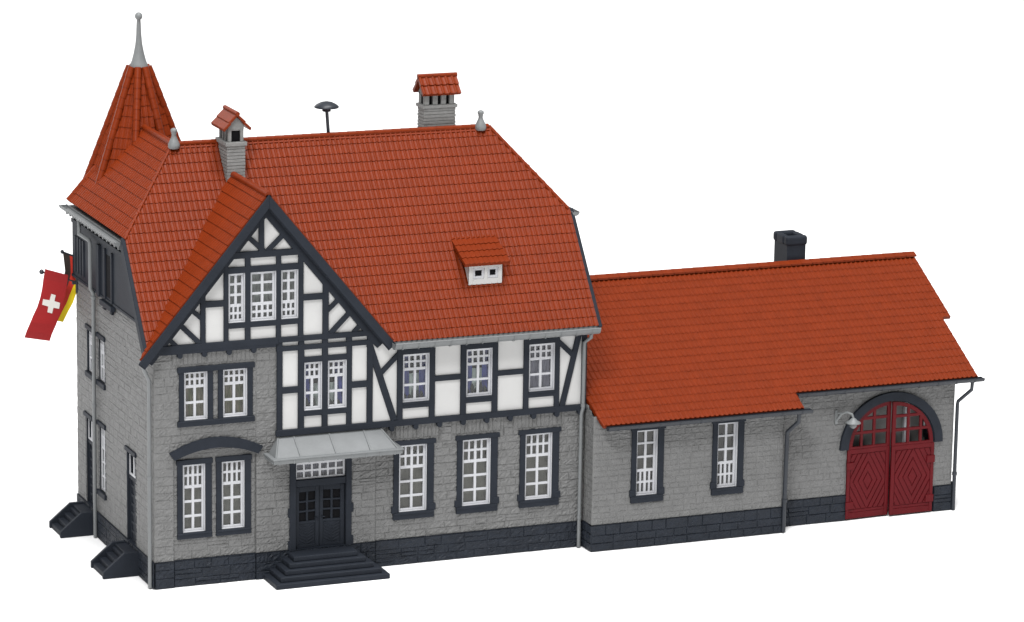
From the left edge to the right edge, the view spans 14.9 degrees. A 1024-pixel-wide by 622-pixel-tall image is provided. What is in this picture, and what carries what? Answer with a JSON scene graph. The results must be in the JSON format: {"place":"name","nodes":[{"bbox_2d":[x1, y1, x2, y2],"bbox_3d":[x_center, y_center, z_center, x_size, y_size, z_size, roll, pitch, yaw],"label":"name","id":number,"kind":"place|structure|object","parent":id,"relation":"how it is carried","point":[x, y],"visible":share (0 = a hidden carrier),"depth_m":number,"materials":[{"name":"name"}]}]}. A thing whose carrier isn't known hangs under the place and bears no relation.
{"place":"outdoors","nodes":[
{"label":"outdoors","id":0,"kind":"place"},
{"bbox_2d":[0,0,1023,621],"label":"ground","id":1,"kind":"structure","parent":0,"point":[654,134],"depth_m":2.56,"materials":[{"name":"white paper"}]},
{"bbox_2d":[49,12,601,589],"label":"station building","id":2,"kind":"structure","parent":1,"relation":"on","point":[311,342],"depth_m":1.68,"materials":[{"name":"brick tile"},{"name":"grey stone"},{"name":"dark painted wood"}]},
{"bbox_2d":[24,269,77,340],"bbox_3d":[-0.203,-0.003,1.725,0.024,0.033,0.002,-4,14,-22],"label":"flag","id":3,"kind":"object","parent":2,"relation":"attached to","point":[43,322],"visible":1,"depth_m":1.72,"materials":[{"name":"red fabric"}]},
{"bbox_2d":[58,250,75,321],"bbox_3d":[-0.196,-0.011,1.731,0.019,0.033,0.003,-4,14,-22],"label":"flag","id":4,"kind":"object","parent":2,"relation":"attached to","point":[70,294],"visible":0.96,"depth_m":1.73,"materials":[{"name":"yellow fabric"}]},
{"bbox_2d":[85,323,91,380],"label":"window","id":5,"kind":"structure","parent":2,"relation":"in","point":[89,329],"depth_m":1.72,"materials":[{"name":"plastic"}]},
{"bbox_2d":[83,410,98,503],"bbox_3d":[-0.185,0.066,1.730,0.004,0.042,0.013,-4,14,-22],"label":"door","id":6,"kind":"structure","parent":2,"relation":"in","point":[89,482],"depth_m":1.73,"materials":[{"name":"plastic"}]},
{"bbox_2d":[96,332,108,389],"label":"window","id":7,"kind":"structure","parent":2,"relation":"in","point":[101,365],"depth_m":1.70,"materials":[{"name":"plastic"}]},
{"bbox_2d":[96,419,112,500],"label":"window","id":8,"kind":"structure","parent":2,"relation":"in","point":[102,452],"depth_m":1.71,"materials":[{"name":"plastic"}]},
{"bbox_2d":[124,445,143,546],"bbox_3d":[-0.161,0.079,1.673,0.004,0.042,0.015,-4,14,-22],"label":"door","id":9,"kind":"structure","parent":2,"relation":"in","point":[131,455],"depth_m":1.68,"materials":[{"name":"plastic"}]},
{"bbox_2d":[176,457,212,539],"bbox_3d":[-0.134,0.078,1.650,0.016,0.034,0.005,-4,14,-22],"label":"window","id":10,"kind":"structure","parent":2,"relation":"in","point":[194,476],"depth_m":1.65,"materials":[{"name":"plastic"}]},
{"bbox_2d":[179,365,212,423],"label":"window","id":11,"kind":"structure","parent":2,"relation":"in","point":[195,388],"depth_m":1.64,"materials":[{"name":"plastic"}]},
{"bbox_2d":[215,454,251,535],"bbox_3d":[-0.118,0.077,1.656,0.016,0.034,0.005,-4,14,-22],"label":"window","id":12,"kind":"structure","parent":2,"relation":"in","point":[233,472],"depth_m":1.66,"materials":[{"name":"plastic"}]},
{"bbox_2d":[217,362,252,419],"bbox_3d":[-0.117,0.034,1.646,0.015,0.026,0.005,-4,14,-22],"label":"window","id":13,"kind":"structure","parent":2,"relation":"in","point":[235,386],"depth_m":1.65,"materials":[{"name":"plastic"}]},
{"bbox_2d":[229,273,244,322],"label":"window","id":14,"kind":"structure","parent":2,"relation":"in","point":[236,281],"depth_m":1.64,"materials":[{"name":"white plastic"}]},
{"bbox_2d":[251,271,275,320],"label":"window","id":15,"kind":"structure","parent":2,"relation":"in","point":[263,284],"depth_m":1.64,"materials":[{"name":"white plastic"}]},
{"bbox_2d":[281,269,297,318],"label":"window","id":16,"kind":"structure","parent":2,"relation":"in","point":[289,278],"depth_m":1.65,"materials":[{"name":"white plastic"}]},
{"bbox_2d":[296,485,318,548],"bbox_3d":[-0.087,0.088,1.671,0.011,0.027,0.002,-4,14,-22],"label":"door leaf","id":17,"kind":"structure","parent":2,"relation":"in","point":[307,498],"depth_m":1.67,"materials":[{"name":"wood"}]},
{"bbox_2d":[304,361,321,410],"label":"window","id":18,"kind":"structure","parent":2,"relation":"in","point":[312,370],"depth_m":1.66,"materials":[{"name":"plastic"}]},
{"bbox_2d":[314,101,338,132],"bbox_3d":[-0.080,-0.081,1.696,0.011,0.019,0.011,-4,14,-22],"label":"roof siren","id":19,"kind":"object","parent":2,"relation":"on","point":[326,107],"visible":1,"depth_m":1.69,"materials":[{"name":"grey metal"}]},
{"bbox_2d":[319,483,343,544],"bbox_3d":[-0.077,0.087,1.676,0.011,0.027,0.002,-4,14,-19],"label":"door leaf","id":20,"kind":"structure","parent":2,"relation":"in","point":[331,496],"depth_m":1.68,"materials":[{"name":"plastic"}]},
{"bbox_2d":[328,359,346,408],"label":"window","id":21,"kind":"structure","parent":2,"relation":"in","point":[337,369],"depth_m":1.66,"materials":[{"name":"plastic"}]},
{"bbox_2d":[391,438,435,520],"bbox_3d":[-0.043,0.072,1.687,0.020,0.035,0.005,-4,14,-22],"label":"window","id":22,"kind":"structure","parent":2,"relation":"in","point":[413,469],"depth_m":1.69,"materials":[{"name":"plastic"}]},
{"bbox_2d":[403,353,429,402],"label":"window","id":23,"kind":"structure","parent":2,"relation":"in","point":[415,366],"depth_m":1.68,"materials":[{"name":"plastic"}]},
{"bbox_2d":[454,432,499,513],"bbox_3d":[-0.016,0.070,1.698,0.021,0.035,0.005,-4,14,-22],"label":"window","id":24,"kind":"structure","parent":2,"relation":"in","point":[477,454],"depth_m":1.70,"materials":[{"name":"plastic"}]},
{"bbox_2d":[466,348,492,396],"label":"window","id":25,"kind":"structure","parent":2,"relation":"in","point":[479,361],"depth_m":1.69,"materials":[{"name":"plastic"}]},
{"bbox_2d":[517,427,561,507],"bbox_3d":[0.011,0.068,1.708,0.020,0.035,0.005,-4,14,-22],"label":"window","id":26,"kind":"structure","parent":2,"relation":"in","point":[539,448],"depth_m":1.71,"materials":[{"name":"plastic"}]},
{"bbox_2d":[529,343,554,391],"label":"window","id":27,"kind":"structure","parent":2,"relation":"in","point":[541,356],"depth_m":1.70,"materials":[{"name":"white plastic"}]},
{"bbox_2d":[581,230,984,551],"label":"goods shed","id":28,"kind":"structure","parent":1,"relation":"on","point":[768,368],"depth_m":1.76,"materials":[{"name":"brick tile"},{"name":"grey stone"},{"name":"painted wood"}]},
{"bbox_2d":[629,426,665,503],"bbox_3d":[0.059,0.066,1.717,0.017,0.035,0.005,-4,14,-22],"label":"window","id":29,"kind":"structure","parent":28,"relation":"in","point":[647,451],"depth_m":1.72,"materials":[{"name":"plastic"}]},
{"bbox_2d":[710,419,745,495],"bbox_3d":[0.094,0.063,1.731,0.016,0.035,0.005,-4,14,-22],"label":"window","id":30,"kind":"structure","parent":28,"relation":"in","point":[728,436],"depth_m":1.73,"materials":[{"name":"plastic"}]},
{"bbox_2d":[834,410,860,428],"bbox_3d":[0.150,0.048,1.753,0.009,0.008,0.011,-4,14,-22],"label":"wall lamp","id":31,"kind":"object","parent":28,"relation":"attached to","point":[852,422],"visible":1,"depth_m":1.75,"materials":[{"name":"grey metal"}]}
]}

